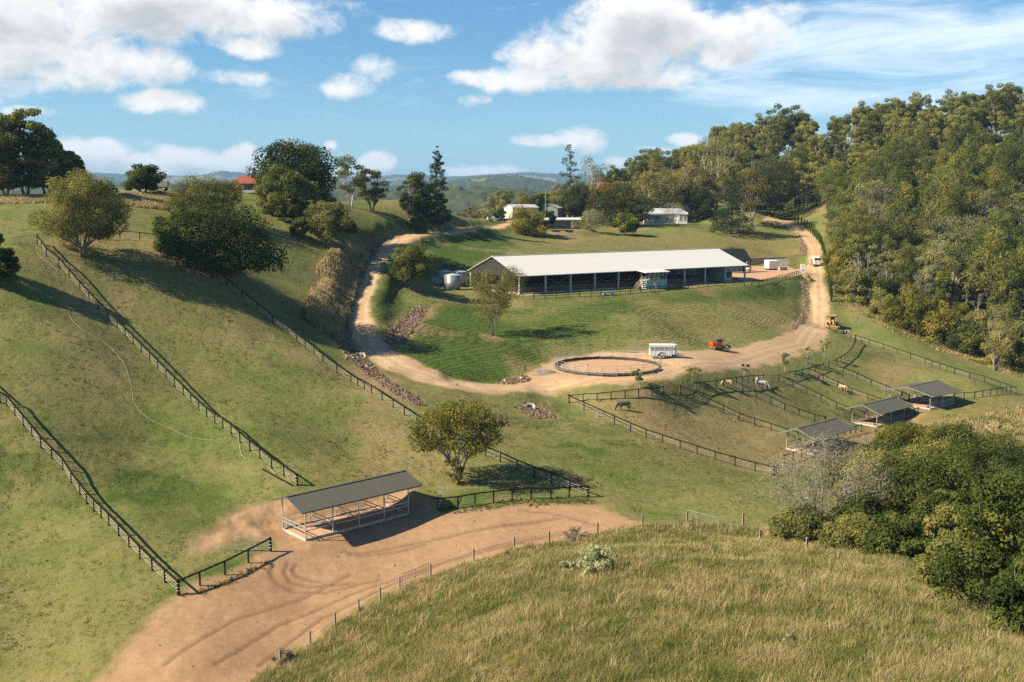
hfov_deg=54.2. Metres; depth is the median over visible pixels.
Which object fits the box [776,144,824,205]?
broadleaf tree
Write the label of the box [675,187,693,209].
eucalypt
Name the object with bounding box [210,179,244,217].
wattle tree
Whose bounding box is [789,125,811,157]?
ridge eucalypt
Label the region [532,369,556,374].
gravel heap
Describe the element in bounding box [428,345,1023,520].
pasture grass
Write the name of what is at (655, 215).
white house
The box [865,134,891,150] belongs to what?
ridge eucalypt
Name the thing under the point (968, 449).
gully tree
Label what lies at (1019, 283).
plantation pine
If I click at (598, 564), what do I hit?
wild tobacco bush
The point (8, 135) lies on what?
eucalypt
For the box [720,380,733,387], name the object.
horse
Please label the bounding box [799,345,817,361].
young tree
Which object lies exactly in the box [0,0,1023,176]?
sky
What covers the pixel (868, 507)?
gully tree
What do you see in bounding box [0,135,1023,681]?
ground
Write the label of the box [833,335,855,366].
paddock fence
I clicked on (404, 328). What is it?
drain rocks
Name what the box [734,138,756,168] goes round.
ridge eucalypt
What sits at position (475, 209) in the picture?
eucalypt
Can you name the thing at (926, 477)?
gully tree
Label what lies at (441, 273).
water tank
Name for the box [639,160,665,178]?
eucalypt
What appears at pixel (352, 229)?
broadleaf tree
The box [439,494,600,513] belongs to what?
verge grass
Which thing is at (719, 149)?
ridge eucalypt
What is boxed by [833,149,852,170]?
ridge eucalypt
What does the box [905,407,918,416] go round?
paddock fence
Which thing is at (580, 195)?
eucalypt
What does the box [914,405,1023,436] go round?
edge grass
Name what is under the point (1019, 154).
plantation pine
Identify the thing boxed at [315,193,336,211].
wattle tree
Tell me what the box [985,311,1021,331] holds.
understorey tree
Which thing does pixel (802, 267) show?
gate pillar
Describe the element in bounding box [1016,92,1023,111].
ridge eucalypt
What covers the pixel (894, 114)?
ridge eucalypt
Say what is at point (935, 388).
paddock shelter
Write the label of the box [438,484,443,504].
farm gate
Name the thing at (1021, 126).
plantation pine
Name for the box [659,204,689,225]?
frangipani tree
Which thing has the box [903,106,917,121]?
ridge eucalypt
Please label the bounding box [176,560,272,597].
verge grass
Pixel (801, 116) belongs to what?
ridge eucalypt
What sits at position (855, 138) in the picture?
ridge eucalypt
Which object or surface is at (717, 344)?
skid steer loader
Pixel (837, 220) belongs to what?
plantation pine
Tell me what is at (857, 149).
ridge eucalypt
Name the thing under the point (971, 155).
plantation pine
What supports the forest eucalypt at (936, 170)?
on the ground at (124, 569)
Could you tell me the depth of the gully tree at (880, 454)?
105.82 m
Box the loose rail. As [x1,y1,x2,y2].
[262,469,291,484]
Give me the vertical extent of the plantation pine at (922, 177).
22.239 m
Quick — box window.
[245,183,249,189]
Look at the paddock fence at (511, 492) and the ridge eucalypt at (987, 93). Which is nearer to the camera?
the paddock fence at (511, 492)
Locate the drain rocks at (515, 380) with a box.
[496,374,530,384]
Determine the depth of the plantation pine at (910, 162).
377.10 m
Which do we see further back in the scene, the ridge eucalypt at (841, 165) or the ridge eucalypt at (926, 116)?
the ridge eucalypt at (926, 116)
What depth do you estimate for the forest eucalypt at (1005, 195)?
338.86 m
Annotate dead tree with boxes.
[749,423,896,525]
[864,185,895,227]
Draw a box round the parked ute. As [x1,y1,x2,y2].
[495,217,507,221]
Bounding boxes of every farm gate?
[13,235,34,243]
[231,537,268,549]
[402,563,428,586]
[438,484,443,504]
[688,510,719,525]
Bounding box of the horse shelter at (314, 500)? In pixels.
[272,470,422,541]
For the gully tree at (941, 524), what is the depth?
65.01 m
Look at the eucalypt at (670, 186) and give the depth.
420.18 m
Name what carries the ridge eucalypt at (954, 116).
on the ground at (124, 569)
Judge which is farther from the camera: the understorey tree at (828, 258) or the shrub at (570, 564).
the understorey tree at (828, 258)
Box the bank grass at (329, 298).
[304,241,372,342]
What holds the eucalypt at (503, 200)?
on the ground at (124, 569)
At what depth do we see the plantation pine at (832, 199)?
373.09 m
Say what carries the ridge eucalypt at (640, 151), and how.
on the ground at (124, 569)
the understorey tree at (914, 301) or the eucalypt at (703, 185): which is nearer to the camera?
the understorey tree at (914, 301)
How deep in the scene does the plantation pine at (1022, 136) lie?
399.91 m
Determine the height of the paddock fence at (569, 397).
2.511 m
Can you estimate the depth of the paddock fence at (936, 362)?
232.22 m
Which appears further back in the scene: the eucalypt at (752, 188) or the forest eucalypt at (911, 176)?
the eucalypt at (752, 188)
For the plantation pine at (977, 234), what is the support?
on the ground at (124, 569)
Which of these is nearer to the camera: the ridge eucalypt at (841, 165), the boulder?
the boulder
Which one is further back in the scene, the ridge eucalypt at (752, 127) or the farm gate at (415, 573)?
the ridge eucalypt at (752, 127)
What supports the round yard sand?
on the gravel road at (371, 343)
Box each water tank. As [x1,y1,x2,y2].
[438,270,451,285]
[444,273,459,290]
[453,270,466,286]
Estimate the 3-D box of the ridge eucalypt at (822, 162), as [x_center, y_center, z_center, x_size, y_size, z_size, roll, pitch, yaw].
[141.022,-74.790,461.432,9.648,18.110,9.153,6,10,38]
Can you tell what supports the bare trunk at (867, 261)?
on the ground at (124, 569)
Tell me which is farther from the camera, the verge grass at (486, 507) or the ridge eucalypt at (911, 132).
the ridge eucalypt at (911, 132)
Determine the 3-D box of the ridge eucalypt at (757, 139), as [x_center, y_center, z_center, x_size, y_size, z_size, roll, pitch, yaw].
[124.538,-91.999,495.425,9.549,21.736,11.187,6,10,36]
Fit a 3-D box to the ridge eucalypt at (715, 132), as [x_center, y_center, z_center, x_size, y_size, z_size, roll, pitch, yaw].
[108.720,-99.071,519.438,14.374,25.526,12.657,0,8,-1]
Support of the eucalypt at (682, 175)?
on the ground at (124, 569)
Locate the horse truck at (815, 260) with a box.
[810,256,820,265]
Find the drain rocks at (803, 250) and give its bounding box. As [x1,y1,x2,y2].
[795,232,807,255]
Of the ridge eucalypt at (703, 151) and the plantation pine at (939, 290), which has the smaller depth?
the plantation pine at (939, 290)
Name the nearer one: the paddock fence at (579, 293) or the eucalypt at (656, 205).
the paddock fence at (579, 293)
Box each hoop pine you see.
[426,146,448,208]
[557,144,580,217]
[708,169,754,233]
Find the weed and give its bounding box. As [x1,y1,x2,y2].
[782,632,794,643]
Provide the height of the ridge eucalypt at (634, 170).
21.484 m
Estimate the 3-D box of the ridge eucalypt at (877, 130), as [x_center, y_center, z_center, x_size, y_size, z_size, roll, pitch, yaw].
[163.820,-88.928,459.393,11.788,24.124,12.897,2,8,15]
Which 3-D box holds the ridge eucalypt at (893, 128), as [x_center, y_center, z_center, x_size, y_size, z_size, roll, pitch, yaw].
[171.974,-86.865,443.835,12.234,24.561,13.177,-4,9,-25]
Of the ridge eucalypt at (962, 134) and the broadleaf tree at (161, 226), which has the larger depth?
the ridge eucalypt at (962, 134)
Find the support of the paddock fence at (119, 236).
on the ground at (124, 569)
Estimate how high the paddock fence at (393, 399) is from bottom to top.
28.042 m
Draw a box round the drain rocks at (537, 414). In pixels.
[519,401,555,418]
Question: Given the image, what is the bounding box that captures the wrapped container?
[764,260,777,269]
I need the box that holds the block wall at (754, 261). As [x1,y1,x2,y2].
[746,257,786,264]
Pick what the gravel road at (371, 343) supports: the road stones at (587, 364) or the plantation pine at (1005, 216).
the road stones at (587, 364)
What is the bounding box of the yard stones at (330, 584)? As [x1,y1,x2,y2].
[137,505,599,674]
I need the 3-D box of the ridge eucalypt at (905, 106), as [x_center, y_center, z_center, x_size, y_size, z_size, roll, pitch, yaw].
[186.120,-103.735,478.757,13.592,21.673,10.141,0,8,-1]
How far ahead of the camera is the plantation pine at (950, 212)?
317.27 m
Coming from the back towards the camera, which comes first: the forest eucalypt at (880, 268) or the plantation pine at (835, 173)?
the plantation pine at (835, 173)
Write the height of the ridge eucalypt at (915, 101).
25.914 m
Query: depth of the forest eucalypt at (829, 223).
345.38 m
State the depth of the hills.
3662.35 m
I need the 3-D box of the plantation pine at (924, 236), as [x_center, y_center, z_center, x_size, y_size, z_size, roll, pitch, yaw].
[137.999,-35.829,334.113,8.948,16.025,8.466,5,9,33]
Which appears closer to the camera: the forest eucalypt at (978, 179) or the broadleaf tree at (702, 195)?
the forest eucalypt at (978, 179)
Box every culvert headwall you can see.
[355,352,365,356]
[525,403,534,408]
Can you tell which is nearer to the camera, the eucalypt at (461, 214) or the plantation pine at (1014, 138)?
the plantation pine at (1014, 138)
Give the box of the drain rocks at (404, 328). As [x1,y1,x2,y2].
[383,305,430,344]
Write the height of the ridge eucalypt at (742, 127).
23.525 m
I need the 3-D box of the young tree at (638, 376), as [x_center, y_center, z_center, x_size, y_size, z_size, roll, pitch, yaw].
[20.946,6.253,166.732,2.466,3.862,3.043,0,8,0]
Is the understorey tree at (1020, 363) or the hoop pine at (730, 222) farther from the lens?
the hoop pine at (730, 222)
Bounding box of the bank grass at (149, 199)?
[0,190,205,210]
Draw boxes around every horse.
[615,401,630,410]
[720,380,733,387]
[756,380,769,388]
[838,384,846,391]
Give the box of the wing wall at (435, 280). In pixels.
[431,277,441,283]
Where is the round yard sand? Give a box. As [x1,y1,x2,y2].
[558,360,658,376]
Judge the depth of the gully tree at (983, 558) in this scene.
58.07 m
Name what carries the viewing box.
on the arena apron
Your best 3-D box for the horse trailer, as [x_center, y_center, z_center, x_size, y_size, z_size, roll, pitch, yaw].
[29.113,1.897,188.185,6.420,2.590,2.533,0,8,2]
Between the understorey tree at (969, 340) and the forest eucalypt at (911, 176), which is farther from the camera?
the forest eucalypt at (911, 176)
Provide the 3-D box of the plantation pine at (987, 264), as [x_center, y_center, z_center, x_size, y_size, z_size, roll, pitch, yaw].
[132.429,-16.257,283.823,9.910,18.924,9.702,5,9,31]
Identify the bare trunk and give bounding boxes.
[849,252,863,298]
[859,254,872,269]
[877,266,893,290]
[913,270,923,302]
[961,289,969,316]
[969,293,987,318]
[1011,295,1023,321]
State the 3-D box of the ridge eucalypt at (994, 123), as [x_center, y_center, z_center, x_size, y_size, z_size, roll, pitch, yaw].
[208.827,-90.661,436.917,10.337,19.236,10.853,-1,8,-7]
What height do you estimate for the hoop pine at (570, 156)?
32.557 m
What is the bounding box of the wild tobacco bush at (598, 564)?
[576,543,615,577]
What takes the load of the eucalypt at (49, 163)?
on the ground at (124, 569)
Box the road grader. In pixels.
[826,315,839,329]
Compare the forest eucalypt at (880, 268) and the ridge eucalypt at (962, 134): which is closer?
the forest eucalypt at (880, 268)
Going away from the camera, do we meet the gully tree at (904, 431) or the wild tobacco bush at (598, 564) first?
the wild tobacco bush at (598, 564)
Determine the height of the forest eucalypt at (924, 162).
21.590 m
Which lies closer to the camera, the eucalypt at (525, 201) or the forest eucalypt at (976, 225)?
the forest eucalypt at (976, 225)
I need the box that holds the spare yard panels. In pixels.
[631,346,647,352]
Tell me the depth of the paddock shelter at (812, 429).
165.80 m
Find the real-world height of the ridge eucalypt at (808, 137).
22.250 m
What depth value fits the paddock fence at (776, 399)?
181.03 m
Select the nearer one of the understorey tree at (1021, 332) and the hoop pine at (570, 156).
the understorey tree at (1021, 332)
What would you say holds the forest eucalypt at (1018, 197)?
on the ground at (124, 569)
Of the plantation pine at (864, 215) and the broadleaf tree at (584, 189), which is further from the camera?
the broadleaf tree at (584, 189)
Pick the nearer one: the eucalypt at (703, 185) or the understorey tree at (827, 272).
the understorey tree at (827, 272)
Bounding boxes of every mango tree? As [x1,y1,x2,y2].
[507,204,548,234]
[610,212,641,234]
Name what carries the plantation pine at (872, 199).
on the ground at (124, 569)
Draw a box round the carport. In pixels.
[720,249,751,272]
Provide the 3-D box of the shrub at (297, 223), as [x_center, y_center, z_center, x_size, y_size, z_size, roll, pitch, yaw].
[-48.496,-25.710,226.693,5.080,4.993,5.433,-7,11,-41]
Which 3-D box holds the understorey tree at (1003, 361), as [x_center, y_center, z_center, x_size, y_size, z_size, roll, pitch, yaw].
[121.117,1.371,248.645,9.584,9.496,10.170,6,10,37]
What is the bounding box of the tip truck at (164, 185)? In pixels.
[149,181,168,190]
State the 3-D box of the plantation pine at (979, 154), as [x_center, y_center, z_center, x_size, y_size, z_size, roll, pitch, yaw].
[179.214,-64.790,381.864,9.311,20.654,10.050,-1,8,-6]
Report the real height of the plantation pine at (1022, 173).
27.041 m
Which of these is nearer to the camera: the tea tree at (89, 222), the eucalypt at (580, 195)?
the tea tree at (89, 222)
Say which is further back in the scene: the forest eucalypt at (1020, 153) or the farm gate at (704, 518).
the forest eucalypt at (1020, 153)
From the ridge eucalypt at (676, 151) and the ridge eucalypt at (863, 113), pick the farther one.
the ridge eucalypt at (676, 151)
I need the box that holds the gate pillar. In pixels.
[800,264,804,273]
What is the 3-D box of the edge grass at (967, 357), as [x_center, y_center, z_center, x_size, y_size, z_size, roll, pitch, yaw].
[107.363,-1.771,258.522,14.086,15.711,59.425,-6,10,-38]
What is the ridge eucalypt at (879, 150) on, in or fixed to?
on the ground at (124, 569)
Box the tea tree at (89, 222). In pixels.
[26,168,133,256]
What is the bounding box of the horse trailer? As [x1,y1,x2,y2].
[649,343,683,358]
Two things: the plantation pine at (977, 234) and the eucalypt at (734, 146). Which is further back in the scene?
the eucalypt at (734, 146)
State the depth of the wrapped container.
329.85 m
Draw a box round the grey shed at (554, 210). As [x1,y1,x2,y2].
[539,204,563,217]
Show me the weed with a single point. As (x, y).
(789, 635)
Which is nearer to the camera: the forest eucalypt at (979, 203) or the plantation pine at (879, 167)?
the forest eucalypt at (979, 203)
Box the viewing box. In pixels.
[635,269,670,288]
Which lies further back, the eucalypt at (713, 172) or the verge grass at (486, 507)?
the eucalypt at (713, 172)
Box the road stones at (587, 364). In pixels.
[353,217,823,390]
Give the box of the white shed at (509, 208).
[503,204,538,217]
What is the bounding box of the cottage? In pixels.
[543,218,580,228]
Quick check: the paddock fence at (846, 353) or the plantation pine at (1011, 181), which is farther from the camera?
the plantation pine at (1011, 181)
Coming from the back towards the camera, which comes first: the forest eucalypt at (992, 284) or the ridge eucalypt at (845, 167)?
the ridge eucalypt at (845, 167)
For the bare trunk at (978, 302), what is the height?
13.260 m
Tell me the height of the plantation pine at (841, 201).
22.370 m
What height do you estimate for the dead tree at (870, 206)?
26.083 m
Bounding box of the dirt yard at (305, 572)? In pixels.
[95,489,645,681]
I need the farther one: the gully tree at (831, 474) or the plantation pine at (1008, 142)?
the plantation pine at (1008, 142)
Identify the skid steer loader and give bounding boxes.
[709,338,730,349]
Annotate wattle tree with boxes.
[160,172,231,212]
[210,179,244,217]
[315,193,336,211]
[463,263,529,335]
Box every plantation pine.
[813,157,850,205]
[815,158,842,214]
[824,189,856,222]
[825,179,852,212]
[831,204,854,243]
[831,212,866,252]
[841,195,876,235]
[842,162,876,210]
[842,239,868,268]
[849,154,872,184]
[856,208,877,239]
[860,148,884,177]
[864,223,893,259]
[866,176,892,215]
[869,140,904,183]
[871,154,893,180]
[874,173,909,224]
[874,234,897,275]
[879,180,927,246]
[881,127,919,173]
[881,200,907,240]
[886,163,915,194]
[888,212,917,247]
[888,243,920,288]
[890,153,920,180]
[893,238,911,284]
[905,207,919,231]
[908,124,934,154]
[912,153,933,181]
[912,164,936,192]
[914,212,935,250]
[914,247,934,287]
[916,174,941,206]
[919,170,960,232]
[926,270,955,308]
[929,143,951,168]
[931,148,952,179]
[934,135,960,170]
[934,147,978,198]
[935,208,966,240]
[942,180,977,231]
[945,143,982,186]
[951,137,978,165]
[957,150,980,182]
[958,262,993,311]
[961,123,995,156]
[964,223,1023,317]
[965,250,994,309]
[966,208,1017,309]
[968,224,994,254]
[969,137,986,150]
[971,166,1013,212]
[971,179,995,210]
[975,144,992,168]
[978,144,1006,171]
[979,213,1001,241]
[980,161,1006,189]
[985,278,1020,317]
[986,229,1013,280]
[991,137,1023,186]
[991,212,1015,249]
[994,248,1023,300]
[997,136,1016,149]
[998,199,1020,227]
[1000,175,1023,202]
[1003,132,1018,147]
[1005,226,1023,271]
[1007,238,1023,313]
[1008,141,1023,181]
[1009,120,1023,147]
[1012,154,1023,182]
[1013,287,1023,328]
[1017,266,1023,286]
[1019,128,1023,146]
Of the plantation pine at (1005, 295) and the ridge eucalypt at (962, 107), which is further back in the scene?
the ridge eucalypt at (962, 107)
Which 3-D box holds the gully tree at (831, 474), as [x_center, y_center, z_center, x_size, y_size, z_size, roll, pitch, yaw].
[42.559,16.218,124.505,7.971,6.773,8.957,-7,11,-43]
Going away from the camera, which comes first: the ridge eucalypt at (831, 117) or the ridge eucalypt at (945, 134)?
the ridge eucalypt at (945, 134)
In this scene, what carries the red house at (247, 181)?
on the ground at (124, 569)
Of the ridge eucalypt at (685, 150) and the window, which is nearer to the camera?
the window
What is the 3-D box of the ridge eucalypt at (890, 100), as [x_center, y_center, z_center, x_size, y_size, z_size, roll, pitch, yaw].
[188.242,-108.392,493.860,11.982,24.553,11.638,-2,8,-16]
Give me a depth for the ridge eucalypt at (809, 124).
498.19 m
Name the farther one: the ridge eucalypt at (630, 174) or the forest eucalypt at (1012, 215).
the ridge eucalypt at (630, 174)
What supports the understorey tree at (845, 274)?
on the ground at (124, 569)
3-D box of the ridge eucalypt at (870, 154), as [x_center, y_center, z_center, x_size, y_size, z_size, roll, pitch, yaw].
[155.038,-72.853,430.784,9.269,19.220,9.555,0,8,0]
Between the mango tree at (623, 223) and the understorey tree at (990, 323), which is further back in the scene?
the mango tree at (623, 223)
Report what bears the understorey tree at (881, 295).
on the ground at (124, 569)
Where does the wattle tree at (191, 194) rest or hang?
on the ground at (124, 569)
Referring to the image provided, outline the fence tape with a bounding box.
[68,294,230,439]
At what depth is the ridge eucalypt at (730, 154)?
495.48 m
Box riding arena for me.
[467,248,748,294]
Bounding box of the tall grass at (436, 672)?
[246,521,1023,681]
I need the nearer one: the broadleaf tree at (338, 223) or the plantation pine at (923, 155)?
the broadleaf tree at (338, 223)
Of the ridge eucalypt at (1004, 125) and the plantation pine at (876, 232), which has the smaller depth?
the plantation pine at (876, 232)
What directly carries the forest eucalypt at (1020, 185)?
on the ground at (124, 569)
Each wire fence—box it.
[278,577,400,660]
[429,511,687,575]
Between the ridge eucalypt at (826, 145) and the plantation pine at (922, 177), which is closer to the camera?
the plantation pine at (922, 177)
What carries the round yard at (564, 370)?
on the round yard sand
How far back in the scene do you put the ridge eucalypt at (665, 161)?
498.34 m
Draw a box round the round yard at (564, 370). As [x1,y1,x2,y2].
[554,350,661,376]
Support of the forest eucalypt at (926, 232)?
on the ground at (124, 569)
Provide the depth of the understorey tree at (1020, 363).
243.48 m
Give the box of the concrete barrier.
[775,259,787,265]
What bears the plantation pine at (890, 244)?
on the ground at (124, 569)
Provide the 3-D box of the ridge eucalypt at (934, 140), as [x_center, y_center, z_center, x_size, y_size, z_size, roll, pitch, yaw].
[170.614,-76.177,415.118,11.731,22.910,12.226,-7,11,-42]
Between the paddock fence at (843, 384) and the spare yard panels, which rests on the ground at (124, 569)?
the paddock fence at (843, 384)
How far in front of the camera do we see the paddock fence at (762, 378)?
180.89 m
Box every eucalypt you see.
[0,108,55,194]
[0,113,23,188]
[0,148,21,193]
[19,131,71,194]
[49,150,85,188]
[331,155,371,206]
[355,168,390,210]
[396,176,420,223]
[432,195,452,230]
[454,212,468,217]
[462,205,481,218]
[477,196,500,218]
[495,189,514,215]
[514,192,527,203]
[516,196,528,203]
[537,192,550,203]
[550,183,567,205]
[569,155,613,214]
[575,193,588,207]
[592,182,617,220]
[600,172,620,193]
[606,164,627,183]
[615,180,634,210]
[621,168,638,184]
[623,155,643,182]
[627,186,640,217]
[628,160,648,182]
[635,171,664,207]
[636,177,659,195]
[638,147,660,160]
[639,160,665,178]
[642,150,658,162]
[643,167,688,207]
[644,150,661,164]
[646,148,670,172]
[649,166,670,207]
[653,178,671,207]
[667,156,681,169]
[671,146,687,153]
[671,157,713,211]
[672,153,686,168]
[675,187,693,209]
[679,145,703,169]
[679,151,699,174]
[687,135,753,210]
[688,172,704,210]
[697,147,710,172]
[699,179,716,205]
[700,158,716,183]
[701,162,723,202]
[708,125,735,144]
[708,142,733,170]
[711,172,734,205]
[716,162,744,206]
[717,133,736,143]
[721,126,747,157]
[724,157,742,169]
[725,144,740,161]
[730,122,751,128]
[730,168,772,225]
[730,171,750,210]
[733,123,751,136]
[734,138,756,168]
[735,167,757,196]
[737,133,754,162]
[742,149,761,169]
[744,124,759,150]
[752,151,772,173]
[753,113,775,147]
[753,133,771,171]
[758,128,786,176]
[764,108,791,153]
[766,118,788,156]
[774,103,801,157]
[783,182,798,206]
[784,150,806,186]
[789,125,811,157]
[790,157,820,211]
[792,126,815,156]
[794,112,813,127]
[799,121,818,135]
[804,133,827,163]
[807,130,837,164]
[809,159,827,197]
[811,166,822,205]
[821,206,845,245]
[826,114,849,148]
[827,117,852,159]
[829,161,847,176]
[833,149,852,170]
[834,234,880,270]
[840,119,866,153]
[840,161,852,185]
[845,179,896,220]
[846,152,871,182]
[848,107,866,142]
[849,143,871,157]
[856,121,882,149]
[857,100,880,149]
[860,216,897,256]
[863,149,876,174]
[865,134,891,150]
[867,99,900,139]
[871,251,899,279]
[873,147,891,160]
[882,107,913,145]
[883,97,905,130]
[883,117,913,143]
[888,102,916,118]
[888,186,920,213]
[892,128,923,158]
[895,246,929,285]
[896,127,916,150]
[899,147,931,168]
[899,174,922,211]
[900,121,929,137]
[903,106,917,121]
[908,91,932,120]
[908,156,940,181]
[911,265,943,301]
[912,184,934,208]
[913,132,938,158]
[913,220,961,256]
[915,107,940,131]
[915,239,961,303]
[916,212,997,252]
[917,111,945,153]
[921,106,940,115]
[925,99,948,135]
[925,165,962,202]
[930,242,970,312]
[930,243,984,310]
[931,122,960,151]
[933,229,965,270]
[934,117,954,143]
[942,89,966,116]
[942,95,969,129]
[943,123,968,148]
[945,231,986,302]
[947,115,959,129]
[954,108,983,139]
[957,100,989,135]
[959,191,986,227]
[960,175,985,210]
[962,93,979,104]
[964,217,987,235]
[968,101,991,133]
[970,93,992,130]
[972,189,1006,232]
[974,167,991,185]
[976,304,1023,370]
[981,111,1005,144]
[981,132,998,146]
[984,82,1016,141]
[985,88,1002,132]
[996,188,1019,213]
[997,201,1023,230]
[998,117,1023,146]
[999,146,1023,186]
[1000,86,1022,129]
[1004,182,1023,203]
[1004,192,1023,226]
[1014,102,1023,122]
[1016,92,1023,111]
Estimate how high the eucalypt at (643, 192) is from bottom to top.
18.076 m
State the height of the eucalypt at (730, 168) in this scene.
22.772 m
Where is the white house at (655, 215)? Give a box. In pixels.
[643,208,688,224]
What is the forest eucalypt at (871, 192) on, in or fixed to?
on the ground at (124, 569)
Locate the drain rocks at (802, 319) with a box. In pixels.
[791,281,809,329]
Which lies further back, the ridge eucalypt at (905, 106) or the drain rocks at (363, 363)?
the ridge eucalypt at (905, 106)
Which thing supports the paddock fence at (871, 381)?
on the ground at (124, 569)
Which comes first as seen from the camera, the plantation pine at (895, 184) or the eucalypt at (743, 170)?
the plantation pine at (895, 184)
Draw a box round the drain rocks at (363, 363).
[337,319,426,405]
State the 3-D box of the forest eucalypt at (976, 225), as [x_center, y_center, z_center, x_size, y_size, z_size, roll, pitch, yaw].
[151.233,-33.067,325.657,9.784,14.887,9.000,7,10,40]
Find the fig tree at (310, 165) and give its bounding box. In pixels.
[245,138,339,197]
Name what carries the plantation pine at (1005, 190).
on the ground at (124, 569)
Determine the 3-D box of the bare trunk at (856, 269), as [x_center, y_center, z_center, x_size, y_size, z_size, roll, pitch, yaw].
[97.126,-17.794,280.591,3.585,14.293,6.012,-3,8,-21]
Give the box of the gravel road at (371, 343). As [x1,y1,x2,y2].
[350,216,830,396]
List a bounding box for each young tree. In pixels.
[632,368,644,387]
[685,367,701,376]
[741,364,749,372]
[781,353,790,364]
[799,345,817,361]
[820,338,831,357]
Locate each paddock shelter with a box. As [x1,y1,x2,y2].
[778,417,854,454]
[845,396,912,427]
[883,380,962,409]
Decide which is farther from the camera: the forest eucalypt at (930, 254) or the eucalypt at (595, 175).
the eucalypt at (595, 175)
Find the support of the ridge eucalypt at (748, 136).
on the ground at (124, 569)
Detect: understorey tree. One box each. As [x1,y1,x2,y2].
[820,244,839,268]
[824,256,854,286]
[825,254,862,287]
[832,264,868,293]
[842,269,884,302]
[862,265,879,298]
[868,288,893,312]
[870,277,905,306]
[875,297,898,320]
[879,282,931,329]
[908,293,960,340]
[935,321,970,347]
[952,323,990,354]
[953,301,977,327]
[958,308,991,335]
[974,318,1003,353]
[979,329,1020,365]
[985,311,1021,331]
[994,319,1023,355]
[994,334,1023,362]
[1012,351,1023,367]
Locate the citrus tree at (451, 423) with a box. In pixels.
[404,399,509,481]
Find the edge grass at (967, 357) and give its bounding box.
[830,295,1023,377]
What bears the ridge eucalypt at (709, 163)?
on the ground at (124, 569)
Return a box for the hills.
[0,171,604,218]
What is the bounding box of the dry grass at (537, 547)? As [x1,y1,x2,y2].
[279,520,770,668]
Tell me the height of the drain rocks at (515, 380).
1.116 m
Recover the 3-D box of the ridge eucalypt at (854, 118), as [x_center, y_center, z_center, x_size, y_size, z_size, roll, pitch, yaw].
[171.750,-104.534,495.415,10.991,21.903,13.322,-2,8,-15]
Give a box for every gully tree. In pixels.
[765,503,829,542]
[815,512,869,550]
[817,444,872,495]
[827,490,884,521]
[832,447,916,515]
[857,509,929,558]
[866,420,926,447]
[866,439,917,494]
[869,449,982,519]
[890,438,976,492]
[908,488,981,553]
[910,501,978,596]
[914,419,988,473]
[923,434,1023,507]
[923,470,1023,616]
[964,429,1023,469]
[989,463,1023,552]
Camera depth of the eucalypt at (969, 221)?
303.21 m
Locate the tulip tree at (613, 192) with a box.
[585,182,640,223]
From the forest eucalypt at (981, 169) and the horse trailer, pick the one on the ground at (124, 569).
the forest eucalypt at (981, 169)
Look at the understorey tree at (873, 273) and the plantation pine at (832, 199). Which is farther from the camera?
the plantation pine at (832, 199)
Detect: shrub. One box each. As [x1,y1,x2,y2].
[0,233,21,279]
[104,183,118,192]
[269,649,297,664]
[288,217,308,236]
[410,216,428,230]
[444,457,464,483]
[491,208,506,217]
[542,211,556,228]
[559,560,575,571]
[560,525,589,541]
[985,554,1023,638]
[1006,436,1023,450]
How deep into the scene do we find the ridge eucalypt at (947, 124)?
444.75 m
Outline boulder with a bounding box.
[802,273,812,278]
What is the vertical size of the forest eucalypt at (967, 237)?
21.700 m
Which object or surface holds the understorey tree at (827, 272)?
on the ground at (124, 569)
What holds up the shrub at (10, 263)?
on the ground at (124, 569)
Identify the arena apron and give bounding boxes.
[470,266,799,295]
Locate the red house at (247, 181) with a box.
[231,175,260,193]
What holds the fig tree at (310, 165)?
on the ground at (124, 569)
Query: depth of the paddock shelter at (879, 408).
192.33 m
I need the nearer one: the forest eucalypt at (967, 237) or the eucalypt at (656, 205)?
the forest eucalypt at (967, 237)
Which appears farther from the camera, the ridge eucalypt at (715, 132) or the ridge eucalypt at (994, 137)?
the ridge eucalypt at (715, 132)
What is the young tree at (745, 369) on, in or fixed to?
on the ground at (124, 569)
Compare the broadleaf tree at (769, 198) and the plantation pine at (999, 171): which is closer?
the plantation pine at (999, 171)
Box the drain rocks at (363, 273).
[359,227,456,278]
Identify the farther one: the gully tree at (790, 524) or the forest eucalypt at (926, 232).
the forest eucalypt at (926, 232)
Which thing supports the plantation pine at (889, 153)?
on the ground at (124, 569)
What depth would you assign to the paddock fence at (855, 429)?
181.52 m
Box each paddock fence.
[0,392,179,595]
[36,234,297,485]
[111,231,155,239]
[176,537,271,593]
[206,263,588,496]
[437,485,588,509]
[533,279,744,298]
[568,386,663,402]
[569,395,774,472]
[679,385,798,438]
[695,374,763,390]
[729,377,825,421]
[751,270,800,285]
[777,374,864,417]
[783,444,811,462]
[788,363,823,378]
[808,367,880,400]
[828,361,909,401]
[830,424,861,439]
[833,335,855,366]
[856,335,1015,391]
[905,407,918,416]
[953,387,1016,399]
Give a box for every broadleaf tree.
[121,163,166,191]
[152,206,215,253]
[158,197,290,275]
[252,164,311,215]
[283,178,321,214]
[303,200,352,244]
[344,216,358,236]
[389,242,435,290]
[398,171,441,222]
[526,194,550,214]
[550,189,585,217]
[565,182,595,217]
[573,209,611,230]
[614,194,655,222]
[682,187,717,221]
[745,152,801,216]
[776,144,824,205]
[945,266,982,312]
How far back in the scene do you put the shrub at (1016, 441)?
163.36 m
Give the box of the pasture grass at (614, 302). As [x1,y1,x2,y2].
[376,285,799,381]

